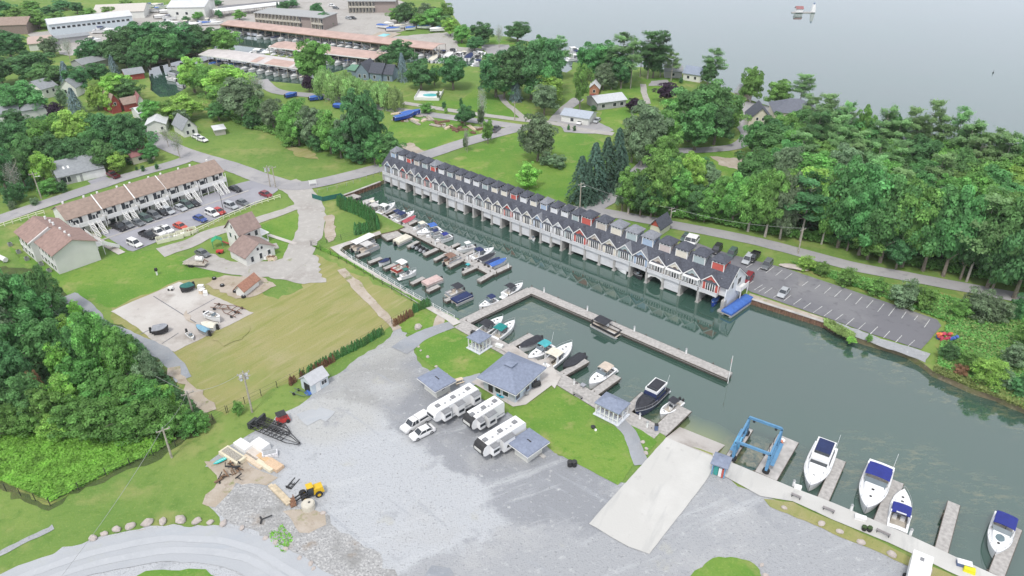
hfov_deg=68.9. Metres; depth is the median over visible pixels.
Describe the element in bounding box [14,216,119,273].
apartment block
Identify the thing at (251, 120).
shrub
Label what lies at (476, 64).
cabin cruiser
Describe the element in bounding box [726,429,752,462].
hoist pier
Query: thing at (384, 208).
motorboat
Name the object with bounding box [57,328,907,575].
gravel yard
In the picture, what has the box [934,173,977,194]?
broadleaf tree
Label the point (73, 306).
shrub
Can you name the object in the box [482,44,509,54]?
boatyard slip
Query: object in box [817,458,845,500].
pier
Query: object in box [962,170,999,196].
broadleaf tree
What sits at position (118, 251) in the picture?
concrete path
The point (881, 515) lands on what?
pier
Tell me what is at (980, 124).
pine tree
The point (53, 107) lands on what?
broadleaf tree
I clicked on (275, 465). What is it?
crate
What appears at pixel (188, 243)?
farm drive
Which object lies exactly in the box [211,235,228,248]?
play set
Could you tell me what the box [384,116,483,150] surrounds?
lawn
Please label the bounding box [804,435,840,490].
cabin cruiser
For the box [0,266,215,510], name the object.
woodland ground
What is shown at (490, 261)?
motorboat
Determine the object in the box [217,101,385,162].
undergrowth
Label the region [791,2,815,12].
island lighthouse
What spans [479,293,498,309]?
motorboat
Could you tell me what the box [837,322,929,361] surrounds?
gravel shoulder
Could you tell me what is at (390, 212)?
floating dock
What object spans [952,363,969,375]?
shrub
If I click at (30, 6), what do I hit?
broadleaf tree
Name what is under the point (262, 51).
cabin cruiser
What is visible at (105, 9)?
broadleaf tree
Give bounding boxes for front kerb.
[101,190,248,239]
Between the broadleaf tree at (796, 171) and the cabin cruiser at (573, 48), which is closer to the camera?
the broadleaf tree at (796, 171)
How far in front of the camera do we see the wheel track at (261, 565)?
109.14 m
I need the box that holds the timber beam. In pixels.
[268,483,290,505]
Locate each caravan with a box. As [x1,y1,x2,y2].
[426,383,480,423]
[462,396,504,429]
[473,416,525,457]
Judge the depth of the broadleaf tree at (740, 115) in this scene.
260.06 m
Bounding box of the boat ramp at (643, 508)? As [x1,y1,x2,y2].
[589,437,712,553]
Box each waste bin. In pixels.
[567,459,571,467]
[572,459,576,467]
[654,423,658,430]
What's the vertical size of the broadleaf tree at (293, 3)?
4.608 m
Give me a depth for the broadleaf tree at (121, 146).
238.45 m
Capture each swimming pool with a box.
[373,31,400,37]
[414,89,443,100]
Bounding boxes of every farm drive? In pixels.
[156,205,296,256]
[183,179,325,276]
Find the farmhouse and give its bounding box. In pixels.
[223,211,275,265]
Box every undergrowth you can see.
[0,112,159,192]
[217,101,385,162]
[629,197,1023,287]
[792,212,977,269]
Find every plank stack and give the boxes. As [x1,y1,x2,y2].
[244,454,262,469]
[255,459,273,472]
[256,452,270,461]
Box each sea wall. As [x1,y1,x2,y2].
[343,181,380,196]
[750,298,835,332]
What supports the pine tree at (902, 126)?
on the woodland ground at (806, 227)
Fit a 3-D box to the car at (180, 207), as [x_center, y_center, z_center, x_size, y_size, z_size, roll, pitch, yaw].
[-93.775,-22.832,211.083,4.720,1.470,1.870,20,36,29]
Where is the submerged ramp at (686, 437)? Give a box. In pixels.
[667,427,724,455]
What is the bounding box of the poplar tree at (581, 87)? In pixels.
[572,62,594,109]
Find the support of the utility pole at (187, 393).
on the woodland ground at (157, 456)
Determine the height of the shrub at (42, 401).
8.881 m
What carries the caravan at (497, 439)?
on the gravel yard at (446, 494)
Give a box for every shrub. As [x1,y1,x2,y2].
[0,378,7,405]
[0,402,21,437]
[1,187,16,203]
[6,201,16,209]
[9,182,27,201]
[13,397,48,437]
[24,369,45,390]
[25,383,64,426]
[29,197,38,205]
[33,413,69,443]
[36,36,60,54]
[36,178,59,196]
[42,342,69,376]
[42,372,79,404]
[46,394,102,438]
[53,351,100,392]
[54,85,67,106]
[55,180,67,192]
[55,313,72,336]
[66,299,83,313]
[69,395,121,443]
[77,366,128,403]
[78,379,111,402]
[89,404,142,445]
[97,359,123,376]
[108,373,149,404]
[115,387,153,414]
[120,396,167,440]
[128,378,176,405]
[131,349,163,382]
[151,398,187,439]
[154,384,175,405]
[174,399,192,415]
[174,409,203,439]
[192,410,210,432]
[230,400,244,415]
[242,111,261,128]
[277,131,298,146]
[295,128,309,145]
[306,135,326,151]
[343,141,364,163]
[353,222,356,235]
[375,148,383,166]
[418,102,434,112]
[539,151,550,164]
[548,153,566,168]
[796,255,816,270]
[813,261,829,277]
[835,266,859,286]
[847,336,857,342]
[865,334,872,341]
[866,276,889,296]
[888,278,922,310]
[914,285,940,309]
[936,341,961,360]
[950,298,974,319]
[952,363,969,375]
[958,350,985,372]
[960,286,1000,323]
[970,357,1012,389]
[986,296,1017,322]
[996,367,1018,389]
[999,340,1023,367]
[1006,373,1023,396]
[1008,292,1023,319]
[1012,323,1023,348]
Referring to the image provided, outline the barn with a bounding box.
[0,16,38,34]
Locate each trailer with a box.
[182,259,207,267]
[210,303,229,309]
[222,309,241,317]
[226,305,244,312]
[247,417,299,444]
[290,388,308,395]
[903,549,933,575]
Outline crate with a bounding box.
[264,457,284,472]
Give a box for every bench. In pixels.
[823,506,834,512]
[876,528,890,537]
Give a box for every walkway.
[330,231,460,325]
[713,454,996,575]
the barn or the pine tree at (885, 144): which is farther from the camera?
the barn
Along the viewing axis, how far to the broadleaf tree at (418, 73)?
307.77 m
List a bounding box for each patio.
[472,358,556,405]
[501,345,560,387]
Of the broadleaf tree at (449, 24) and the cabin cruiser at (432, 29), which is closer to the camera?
the broadleaf tree at (449, 24)
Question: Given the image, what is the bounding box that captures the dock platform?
[380,231,401,241]
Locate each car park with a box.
[100,180,277,250]
[694,243,940,348]
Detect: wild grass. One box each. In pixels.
[790,259,1023,404]
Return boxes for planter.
[862,524,866,531]
[867,525,872,532]
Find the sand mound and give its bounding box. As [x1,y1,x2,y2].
[779,263,807,270]
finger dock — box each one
[355,251,370,259]
[367,257,382,265]
[382,263,395,271]
[409,277,425,286]
[425,285,440,293]
[443,297,450,303]
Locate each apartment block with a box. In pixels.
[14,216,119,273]
[50,159,229,236]
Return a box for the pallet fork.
[286,477,299,488]
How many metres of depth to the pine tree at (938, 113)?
228.01 m
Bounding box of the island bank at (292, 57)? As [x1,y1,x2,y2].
[264,54,293,58]
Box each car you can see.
[121,219,134,228]
[126,236,142,247]
[130,217,144,226]
[138,212,153,222]
[146,209,161,219]
[155,208,168,215]
[160,205,175,214]
[172,221,187,229]
[173,203,187,211]
[179,199,193,208]
[189,199,200,206]
[191,133,200,137]
[192,214,207,222]
[194,248,210,257]
[196,136,208,141]
[204,207,219,216]
[213,206,225,214]
[223,200,237,209]
[228,185,241,192]
[235,198,249,206]
[258,190,272,197]
[409,423,435,440]
[593,117,600,122]
[680,232,688,240]
[684,233,693,241]
[690,234,699,244]
[712,242,722,253]
[726,246,737,257]
[741,252,752,264]
[745,270,754,283]
[760,257,773,269]
[777,286,790,298]
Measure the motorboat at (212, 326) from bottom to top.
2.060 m
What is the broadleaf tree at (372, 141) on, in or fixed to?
on the ground at (180, 482)
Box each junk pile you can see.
[271,255,277,260]
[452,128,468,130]
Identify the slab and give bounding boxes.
[246,447,259,459]
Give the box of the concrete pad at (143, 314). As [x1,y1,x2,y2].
[111,282,252,351]
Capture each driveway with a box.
[88,176,108,186]
[555,118,613,133]
[649,80,668,85]
[742,101,768,109]
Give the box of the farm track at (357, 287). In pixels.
[338,268,401,330]
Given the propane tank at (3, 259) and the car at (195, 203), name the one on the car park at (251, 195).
the car at (195, 203)
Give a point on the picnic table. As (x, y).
(459, 379)
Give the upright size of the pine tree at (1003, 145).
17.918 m
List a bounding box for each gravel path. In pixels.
[0,525,53,555]
[392,322,453,353]
[458,373,479,386]
[616,420,646,464]
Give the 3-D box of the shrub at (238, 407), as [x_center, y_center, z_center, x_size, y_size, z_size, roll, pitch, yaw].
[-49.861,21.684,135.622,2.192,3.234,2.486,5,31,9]
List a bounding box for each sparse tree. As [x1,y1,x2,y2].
[1,156,21,184]
[60,37,72,59]
[158,126,170,146]
[168,132,182,158]
[248,72,264,98]
[464,128,469,145]
[477,85,486,126]
[494,25,503,47]
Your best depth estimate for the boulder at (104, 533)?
112.48 m
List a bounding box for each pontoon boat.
[358,240,379,253]
[368,202,380,210]
[442,252,461,266]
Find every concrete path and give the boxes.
[96,237,124,254]
[266,234,296,243]
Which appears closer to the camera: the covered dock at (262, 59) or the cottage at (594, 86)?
the cottage at (594, 86)
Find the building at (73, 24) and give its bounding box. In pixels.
[44,10,132,35]
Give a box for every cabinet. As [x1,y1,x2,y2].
[233,438,251,453]
[250,437,270,452]
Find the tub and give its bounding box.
[197,284,203,288]
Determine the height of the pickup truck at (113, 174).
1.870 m
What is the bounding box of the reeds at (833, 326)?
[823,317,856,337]
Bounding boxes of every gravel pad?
[205,275,275,298]
[211,254,325,283]
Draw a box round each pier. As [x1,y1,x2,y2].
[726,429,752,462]
[753,434,798,480]
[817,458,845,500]
[873,479,903,524]
[934,500,960,552]
[986,526,1021,575]
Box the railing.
[340,243,454,318]
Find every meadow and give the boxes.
[3,439,175,504]
[800,270,1023,399]
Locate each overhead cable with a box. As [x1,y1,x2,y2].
[63,429,161,573]
[674,208,789,227]
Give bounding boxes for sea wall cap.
[749,293,823,319]
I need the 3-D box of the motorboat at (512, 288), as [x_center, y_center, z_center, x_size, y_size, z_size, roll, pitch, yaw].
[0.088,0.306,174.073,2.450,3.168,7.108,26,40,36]
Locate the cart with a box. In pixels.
[216,249,223,253]
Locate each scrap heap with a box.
[214,460,242,483]
[262,449,277,457]
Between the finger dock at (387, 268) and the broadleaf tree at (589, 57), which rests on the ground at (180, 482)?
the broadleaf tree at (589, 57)
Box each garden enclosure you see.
[155,234,169,243]
[161,233,176,240]
[168,231,183,239]
[175,228,190,236]
[182,226,197,233]
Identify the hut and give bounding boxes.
[417,367,456,397]
[508,428,549,462]
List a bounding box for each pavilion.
[466,329,492,354]
[593,392,630,426]
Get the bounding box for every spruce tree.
[58,61,69,89]
[66,87,86,113]
[108,54,121,73]
[396,53,407,82]
[509,81,523,103]
[564,156,594,207]
[575,162,599,205]
[576,142,609,203]
[594,137,619,195]
[603,127,629,191]
[611,147,631,183]
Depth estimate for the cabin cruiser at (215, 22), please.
420.05 m
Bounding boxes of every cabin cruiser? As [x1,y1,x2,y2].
[91,26,114,32]
[151,7,164,11]
[153,14,168,18]
[154,3,166,8]
[159,9,167,12]
[162,14,175,19]
[189,22,201,25]
[201,21,211,25]
[209,21,222,24]
[249,48,274,54]
[266,45,281,51]
[376,23,388,27]
[385,27,400,30]
[393,112,412,120]
[399,109,419,114]
[400,22,412,26]
[416,25,430,28]
[427,54,437,62]
[429,27,443,31]
[443,50,453,57]
[455,52,463,57]
[464,52,472,60]
[470,59,481,66]
[474,54,481,62]
[475,316,502,333]
[543,340,571,368]
[566,53,578,61]
[569,46,584,53]
[635,375,670,415]
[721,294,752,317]
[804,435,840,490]
[859,454,898,513]
[887,486,911,533]
[987,510,1018,558]
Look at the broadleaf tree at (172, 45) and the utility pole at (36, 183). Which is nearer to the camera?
the utility pole at (36, 183)
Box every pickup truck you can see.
[106,170,120,178]
[108,222,127,231]
[138,229,156,239]
[147,227,166,235]
[156,224,174,233]
[400,409,430,433]
[492,125,500,132]
[750,250,760,262]
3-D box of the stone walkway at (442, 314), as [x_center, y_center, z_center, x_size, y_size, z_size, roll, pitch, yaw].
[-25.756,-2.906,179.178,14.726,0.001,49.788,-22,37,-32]
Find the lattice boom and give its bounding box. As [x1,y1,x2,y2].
[254,413,290,434]
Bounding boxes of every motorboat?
[88,36,100,41]
[149,323,168,333]
[165,76,177,81]
[167,72,177,77]
[176,82,185,88]
[179,281,194,292]
[196,324,211,335]
[201,59,214,63]
[201,321,219,330]
[203,311,219,322]
[208,60,221,64]
[235,63,244,67]
[240,63,250,70]
[248,66,259,72]
[256,31,267,38]
[256,65,267,74]
[263,34,273,39]
[264,66,277,75]
[270,35,279,40]
[270,50,281,55]
[273,68,285,76]
[277,34,287,41]
[282,70,293,77]
[284,92,296,97]
[290,70,301,79]
[292,36,302,41]
[308,95,322,100]
[330,42,339,46]
[332,103,346,108]
[334,57,344,65]
[337,43,346,47]
[342,59,352,66]
[345,42,354,48]
[349,233,375,252]
[350,59,361,64]
[353,43,362,48]
[363,197,373,205]
[368,47,378,50]
[376,200,394,214]
[378,257,390,266]
[384,21,393,25]
[388,209,404,218]
[390,259,409,275]
[392,24,405,27]
[392,209,413,222]
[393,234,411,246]
[397,267,415,280]
[401,215,415,223]
[404,26,415,30]
[412,221,429,230]
[416,222,442,234]
[418,51,426,58]
[421,275,443,288]
[426,228,443,238]
[436,232,453,242]
[444,282,464,297]
[450,291,473,305]
[456,241,475,252]
[469,246,493,259]
[477,252,494,263]
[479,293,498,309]
[484,257,499,265]
[487,258,506,268]
[491,317,514,339]
[499,280,522,298]
[519,335,543,351]
[528,332,555,359]
[562,352,587,369]
[589,361,617,388]
[590,315,621,339]
[617,268,626,274]
[633,267,641,279]
[660,396,684,418]
[711,295,719,306]
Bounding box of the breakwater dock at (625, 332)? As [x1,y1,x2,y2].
[459,285,732,381]
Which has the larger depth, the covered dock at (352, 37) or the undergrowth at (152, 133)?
the covered dock at (352, 37)
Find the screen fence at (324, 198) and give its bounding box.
[312,193,345,200]
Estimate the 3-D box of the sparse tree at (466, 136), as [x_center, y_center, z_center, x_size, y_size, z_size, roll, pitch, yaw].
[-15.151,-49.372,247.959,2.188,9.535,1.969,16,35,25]
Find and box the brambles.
[0,273,199,413]
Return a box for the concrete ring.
[301,498,315,512]
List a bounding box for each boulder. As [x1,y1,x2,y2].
[88,534,96,540]
[100,531,107,535]
[112,525,120,531]
[125,522,135,529]
[140,518,152,526]
[159,517,165,525]
[175,515,185,523]
[191,517,201,524]
[206,519,213,524]
[219,519,226,526]
[415,323,421,329]
[818,520,824,525]
[836,529,843,533]
[856,539,865,544]
[887,550,896,557]
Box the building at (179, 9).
[166,0,215,19]
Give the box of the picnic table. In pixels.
[455,377,464,384]
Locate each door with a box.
[82,168,106,180]
[304,382,309,390]
[315,382,320,391]
[384,175,389,181]
[392,178,397,185]
[399,180,405,189]
[415,186,420,194]
[431,192,437,201]
[448,198,454,207]
[457,202,463,211]
[483,211,490,218]
[488,384,492,392]
[493,215,499,225]
[512,222,518,231]
[522,226,528,235]
[542,233,549,243]
[552,237,559,244]
[571,244,583,254]
[586,250,597,261]
[600,255,612,267]
[615,261,628,271]
[663,279,678,292]
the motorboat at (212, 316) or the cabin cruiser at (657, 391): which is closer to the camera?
the cabin cruiser at (657, 391)
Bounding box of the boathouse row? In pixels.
[381,146,748,312]
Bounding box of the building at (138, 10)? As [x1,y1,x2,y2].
[93,3,150,17]
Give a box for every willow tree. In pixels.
[311,67,338,101]
[326,73,346,102]
[338,70,355,78]
[340,75,364,97]
[355,78,379,104]
[369,79,392,111]
[382,86,404,112]
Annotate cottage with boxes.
[589,78,600,94]
[733,83,749,99]
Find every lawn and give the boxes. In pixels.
[9,236,218,306]
[137,569,212,575]
[188,120,368,180]
[261,212,298,260]
[317,205,374,244]
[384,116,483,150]
[399,308,458,333]
[415,331,500,378]
[425,86,531,116]
[449,132,638,204]
[457,39,523,52]
[479,389,508,412]
[507,388,632,484]
[588,75,682,106]
[599,107,639,126]
[631,425,656,454]
[668,228,913,292]
[682,141,749,184]
[687,127,736,147]
[691,557,760,575]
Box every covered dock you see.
[198,48,298,78]
[211,2,278,17]
[220,20,445,55]
[268,41,386,62]
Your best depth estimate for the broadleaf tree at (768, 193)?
189.56 m
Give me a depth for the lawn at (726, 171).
247.91 m
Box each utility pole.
[28,172,41,198]
[156,426,172,457]
[181,390,192,411]
[237,370,252,412]
[263,165,270,186]
[578,183,585,206]
[797,227,805,253]
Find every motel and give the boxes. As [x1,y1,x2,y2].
[253,7,337,29]
[347,0,397,12]
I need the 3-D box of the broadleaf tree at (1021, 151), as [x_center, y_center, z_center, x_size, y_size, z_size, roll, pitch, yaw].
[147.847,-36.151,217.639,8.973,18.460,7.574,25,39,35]
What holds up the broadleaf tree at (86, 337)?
on the woodland ground at (157, 456)
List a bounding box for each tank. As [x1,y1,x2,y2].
[0,255,7,262]
[195,256,203,260]
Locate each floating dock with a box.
[346,194,417,227]
[399,223,511,283]
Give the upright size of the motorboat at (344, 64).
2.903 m
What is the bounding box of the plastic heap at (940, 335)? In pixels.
[936,332,958,340]
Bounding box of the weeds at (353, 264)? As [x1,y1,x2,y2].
[312,245,420,302]
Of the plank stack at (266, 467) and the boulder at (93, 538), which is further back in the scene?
the plank stack at (266, 467)
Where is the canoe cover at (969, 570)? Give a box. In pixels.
[963,565,975,574]
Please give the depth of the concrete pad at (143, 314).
165.19 m
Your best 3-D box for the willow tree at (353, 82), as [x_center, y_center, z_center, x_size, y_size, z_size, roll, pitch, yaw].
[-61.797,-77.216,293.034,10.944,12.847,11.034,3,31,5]
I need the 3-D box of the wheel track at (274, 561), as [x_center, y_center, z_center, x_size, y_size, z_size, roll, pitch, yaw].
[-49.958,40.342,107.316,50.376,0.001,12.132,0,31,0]
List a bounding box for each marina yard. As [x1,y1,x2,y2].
[28,19,219,55]
[132,12,176,25]
[209,0,415,34]
[217,0,287,9]
[392,32,482,54]
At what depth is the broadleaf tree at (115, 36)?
336.04 m
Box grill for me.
[531,380,540,389]
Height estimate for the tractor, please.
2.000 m
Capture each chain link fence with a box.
[1,406,226,505]
[226,309,406,410]
[310,242,418,300]
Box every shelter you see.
[211,124,225,135]
[233,272,260,295]
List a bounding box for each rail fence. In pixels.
[0,210,44,225]
[192,194,280,234]
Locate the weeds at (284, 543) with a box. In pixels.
[269,524,292,550]
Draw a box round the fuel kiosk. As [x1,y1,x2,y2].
[710,452,732,478]
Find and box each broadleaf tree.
[0,1,17,16]
[0,6,28,16]
[0,29,27,56]
[0,56,14,83]
[0,79,48,110]
[0,108,29,124]
[0,119,27,152]
[0,147,15,188]
[0,268,33,317]
[0,306,15,336]
[0,306,39,357]
[0,340,33,385]
[0,372,46,417]
[2,148,34,186]
[4,132,42,162]
[4,273,53,321]
[5,50,55,79]
[18,0,40,11]
[19,318,70,360]
[20,118,51,142]
[21,9,51,28]
[22,263,62,309]
[24,62,61,86]
[26,151,56,180]
[33,131,69,161]
[37,6,64,14]
[39,112,60,133]
[43,101,64,117]
[45,139,71,159]
[47,0,74,9]
[47,11,65,18]
[51,109,92,141]
[52,323,81,362]
[60,65,91,87]
[65,137,93,158]
[66,312,107,362]
[69,2,84,13]
[73,38,101,58]
[76,126,108,145]
[78,8,96,14]
[83,112,112,142]
[84,62,109,79]
[84,83,107,109]
[86,139,123,170]
[95,41,107,57]
[97,72,131,97]
[97,91,114,109]
[99,26,136,54]
[101,6,114,11]
[101,325,137,375]
[102,40,131,68]
[105,112,146,148]
[105,150,128,171]
[109,136,136,157]
[113,78,146,97]
[114,21,151,46]
[118,0,131,3]
[121,45,150,67]
[131,35,164,69]
[136,99,159,119]
[137,21,178,62]
[138,142,159,158]
[149,32,184,66]
[154,99,177,121]
[161,21,200,59]
[161,92,208,118]
[172,109,189,119]
[176,56,203,92]
[181,16,190,21]
[184,24,211,55]
[185,63,211,93]
[191,12,202,19]
[196,83,223,102]
[200,64,256,96]
[202,27,219,48]
[203,102,231,120]
[209,27,243,49]
[214,0,223,4]
[214,10,222,17]
[216,76,263,120]
[232,9,246,19]
[243,95,263,118]
[256,98,282,129]
[272,108,284,136]
[277,1,289,8]
[279,97,307,144]
[286,0,298,6]
[293,38,334,76]
[293,105,322,140]
[301,75,313,91]
[309,2,324,11]
[311,109,338,153]
[324,123,350,157]
[333,113,356,152]
[339,87,377,159]
[360,132,383,163]
[368,107,387,137]
[372,131,406,159]
[378,39,418,68]
[385,8,397,22]
[392,2,417,22]
[402,58,435,89]
[409,13,430,25]
[417,3,435,13]
[422,8,442,26]
[428,14,453,25]
[429,55,467,89]
[431,65,440,84]
[436,2,454,15]
[440,17,460,35]
[453,24,470,42]
[454,104,475,125]
[463,134,467,149]
[466,36,484,50]
[470,21,494,45]
[477,49,510,97]
[477,106,484,124]
[482,119,492,143]
[485,45,534,99]
[488,66,518,98]
[504,21,531,41]
[511,39,548,99]
[515,161,542,187]
[517,112,558,161]
[526,58,556,85]
[527,34,547,51]
[531,84,559,115]
[532,74,564,100]
[542,38,566,78]
[576,41,602,80]
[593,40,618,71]
[594,62,613,89]
[605,76,617,89]
[610,56,631,88]
[614,181,627,210]
[615,166,640,213]
[621,121,641,161]
[622,100,674,150]
[625,97,641,111]
[628,121,656,165]
[630,173,655,215]
[639,148,681,215]
[642,44,664,77]
[644,182,664,217]
[645,134,684,162]
[652,82,678,98]
[658,97,690,123]
[659,109,683,139]
[663,84,716,141]
[665,168,696,208]
[667,157,689,205]
[676,100,724,150]
[681,150,708,191]
[684,183,705,218]
[696,187,721,221]
[700,62,718,84]
[702,156,713,170]
[703,78,744,121]
[703,163,726,188]
[707,104,734,144]
[709,175,734,217]
[719,171,752,226]
[726,94,752,132]
[732,146,778,184]
[735,172,766,231]
[737,66,764,101]
[738,120,766,151]
[752,169,782,184]
[753,123,793,153]
[756,168,790,236]
[759,118,796,143]
[763,79,794,101]
[763,111,783,124]
[765,140,803,154]
[767,112,798,127]
[770,139,803,161]
[772,145,804,170]
[773,169,806,238]
[780,168,802,180]
[784,127,807,149]
[790,109,819,131]
[790,166,831,220]
[794,122,813,137]
[797,150,846,175]
[807,138,838,153]
[813,170,845,244]
[817,154,880,247]
[820,225,835,236]
[828,142,863,167]
[834,123,858,147]
[834,224,859,250]
[848,164,897,255]
[850,230,887,259]
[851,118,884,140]
[853,104,877,131]
[862,173,923,262]
[863,163,896,178]
[865,136,884,151]
[872,138,906,161]
[882,159,903,172]
[883,236,919,268]
[886,112,902,138]
[886,172,918,179]
[892,178,946,267]
[893,166,922,178]
[901,133,938,166]
[904,137,944,165]
[908,159,924,170]
[909,183,964,271]
[910,170,943,187]
[911,150,956,165]
[913,157,952,178]
[929,137,964,150]
[931,184,988,276]
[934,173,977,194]
[939,253,957,262]
[940,146,979,173]
[941,148,962,157]
[952,169,974,179]
[953,213,992,279]
[955,183,1013,281]
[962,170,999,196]
[967,158,997,177]
[974,195,1023,287]
[977,187,1001,195]
[977,230,1016,288]
[978,163,1016,189]
[987,190,1023,212]
[991,156,1018,172]
[994,226,1023,298]
[998,182,1023,195]
[1005,136,1023,160]
[1005,164,1023,180]
[1005,186,1023,197]
[1009,153,1023,170]
[1010,172,1023,190]
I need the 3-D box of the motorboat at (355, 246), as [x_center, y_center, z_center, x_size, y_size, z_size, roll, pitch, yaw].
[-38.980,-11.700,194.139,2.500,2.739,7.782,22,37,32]
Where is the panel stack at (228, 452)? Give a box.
[218,445,245,465]
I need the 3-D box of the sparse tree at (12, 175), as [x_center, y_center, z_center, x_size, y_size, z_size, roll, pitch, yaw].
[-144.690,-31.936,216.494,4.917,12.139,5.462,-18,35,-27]
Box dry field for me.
[110,255,412,414]
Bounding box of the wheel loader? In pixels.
[290,482,323,507]
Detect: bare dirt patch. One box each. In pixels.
[167,366,215,411]
[183,310,194,323]
[202,460,277,506]
[212,326,249,345]
[283,509,325,532]
[285,146,318,159]
[323,215,335,241]
[400,142,422,152]
[433,315,444,325]
[710,156,741,168]
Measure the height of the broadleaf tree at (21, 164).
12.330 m
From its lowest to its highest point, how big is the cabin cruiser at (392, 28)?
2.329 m
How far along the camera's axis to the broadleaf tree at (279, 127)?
256.27 m
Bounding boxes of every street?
[0,153,205,222]
[145,124,526,189]
[258,79,521,126]
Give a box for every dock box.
[495,343,502,348]
[794,484,801,489]
[854,513,866,521]
[956,558,972,567]
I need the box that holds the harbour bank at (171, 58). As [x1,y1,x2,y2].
[147,26,456,89]
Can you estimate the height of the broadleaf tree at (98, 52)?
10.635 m
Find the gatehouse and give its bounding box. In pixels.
[648,211,672,233]
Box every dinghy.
[185,328,193,339]
[462,263,471,270]
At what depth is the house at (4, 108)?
276.71 m
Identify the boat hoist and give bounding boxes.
[730,416,783,474]
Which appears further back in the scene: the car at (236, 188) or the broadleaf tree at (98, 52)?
the broadleaf tree at (98, 52)
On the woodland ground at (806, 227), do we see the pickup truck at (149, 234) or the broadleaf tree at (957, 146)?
the broadleaf tree at (957, 146)
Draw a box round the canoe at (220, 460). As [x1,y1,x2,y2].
[213,457,226,463]
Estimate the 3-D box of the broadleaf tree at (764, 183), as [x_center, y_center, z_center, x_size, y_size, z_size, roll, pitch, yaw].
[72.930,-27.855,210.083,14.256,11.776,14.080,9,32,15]
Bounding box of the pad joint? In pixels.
[153,296,195,322]
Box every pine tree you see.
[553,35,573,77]
[600,47,623,69]
[606,32,639,59]
[623,37,644,88]
[634,46,646,76]
[636,30,666,78]
[654,30,673,76]
[662,51,681,79]
[702,47,728,83]
[782,171,832,240]
[789,72,817,98]
[791,127,820,156]
[801,94,821,110]
[806,108,831,140]
[808,103,838,133]
[813,92,841,117]
[821,112,850,151]
[827,167,849,183]
[829,106,847,130]
[838,105,859,124]
[840,100,858,127]
[840,127,872,151]
[841,137,866,162]
[863,139,894,163]
[865,152,889,182]
[871,104,899,138]
[882,116,913,146]
[887,139,914,166]
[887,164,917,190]
[901,105,927,138]
[903,121,932,139]
[920,98,949,139]
[924,151,957,183]
[931,114,958,141]
[942,104,976,145]
[946,118,988,153]
[958,125,986,156]
[965,130,996,165]
[981,133,1002,162]
[983,125,1007,157]
[985,131,1023,164]
[991,131,1017,161]
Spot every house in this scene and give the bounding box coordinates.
[0,104,20,121]
[19,102,47,118]
[27,35,53,50]
[27,77,58,97]
[51,154,106,184]
[58,76,87,96]
[70,54,109,69]
[101,90,121,113]
[118,95,137,111]
[126,145,154,164]
[133,91,142,105]
[171,113,198,137]
[355,58,373,79]
[368,62,385,81]
[382,64,398,81]
[560,108,597,124]
[586,92,627,109]
[663,65,682,77]
[682,65,702,82]
[744,100,770,126]
[768,98,815,117]
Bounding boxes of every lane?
[402,102,614,134]
[498,94,525,118]
[548,98,583,120]
[565,205,1023,300]
[581,107,768,211]
[640,84,650,103]
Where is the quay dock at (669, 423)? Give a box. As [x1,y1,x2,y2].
[454,320,691,437]
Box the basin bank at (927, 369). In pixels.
[340,180,1023,412]
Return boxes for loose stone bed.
[211,483,396,575]
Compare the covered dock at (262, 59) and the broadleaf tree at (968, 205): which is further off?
the covered dock at (262, 59)
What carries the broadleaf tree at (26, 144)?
on the ground at (180, 482)
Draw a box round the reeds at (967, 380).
[934,364,1023,408]
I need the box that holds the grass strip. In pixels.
[764,499,952,575]
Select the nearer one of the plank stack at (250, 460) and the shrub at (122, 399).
the plank stack at (250, 460)
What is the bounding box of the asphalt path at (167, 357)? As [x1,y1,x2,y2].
[64,292,190,381]
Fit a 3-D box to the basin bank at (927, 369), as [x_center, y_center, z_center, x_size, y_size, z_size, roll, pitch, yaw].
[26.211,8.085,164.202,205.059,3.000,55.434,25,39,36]
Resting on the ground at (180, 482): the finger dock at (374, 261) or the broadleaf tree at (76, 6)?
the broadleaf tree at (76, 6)
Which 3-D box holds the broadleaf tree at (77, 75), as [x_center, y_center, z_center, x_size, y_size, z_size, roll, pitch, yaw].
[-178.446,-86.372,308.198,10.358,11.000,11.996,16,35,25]
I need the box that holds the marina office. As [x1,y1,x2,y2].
[477,351,546,402]
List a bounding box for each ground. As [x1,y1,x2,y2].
[0,0,1023,575]
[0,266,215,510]
[792,213,1016,284]
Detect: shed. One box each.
[52,32,89,43]
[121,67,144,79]
[130,107,144,120]
[145,113,169,132]
[298,366,329,394]
[346,64,358,76]
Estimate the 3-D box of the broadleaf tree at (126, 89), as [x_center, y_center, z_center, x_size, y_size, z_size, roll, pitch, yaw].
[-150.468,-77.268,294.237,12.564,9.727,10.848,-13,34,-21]
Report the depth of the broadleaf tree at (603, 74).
307.58 m
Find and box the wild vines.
[0,431,175,501]
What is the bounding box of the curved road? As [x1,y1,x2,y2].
[0,526,333,575]
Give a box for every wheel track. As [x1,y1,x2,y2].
[18,535,304,575]
[50,547,285,575]
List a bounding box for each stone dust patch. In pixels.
[296,409,318,425]
[309,407,334,420]
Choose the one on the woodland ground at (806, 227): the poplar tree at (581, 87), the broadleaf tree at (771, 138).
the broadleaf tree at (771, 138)

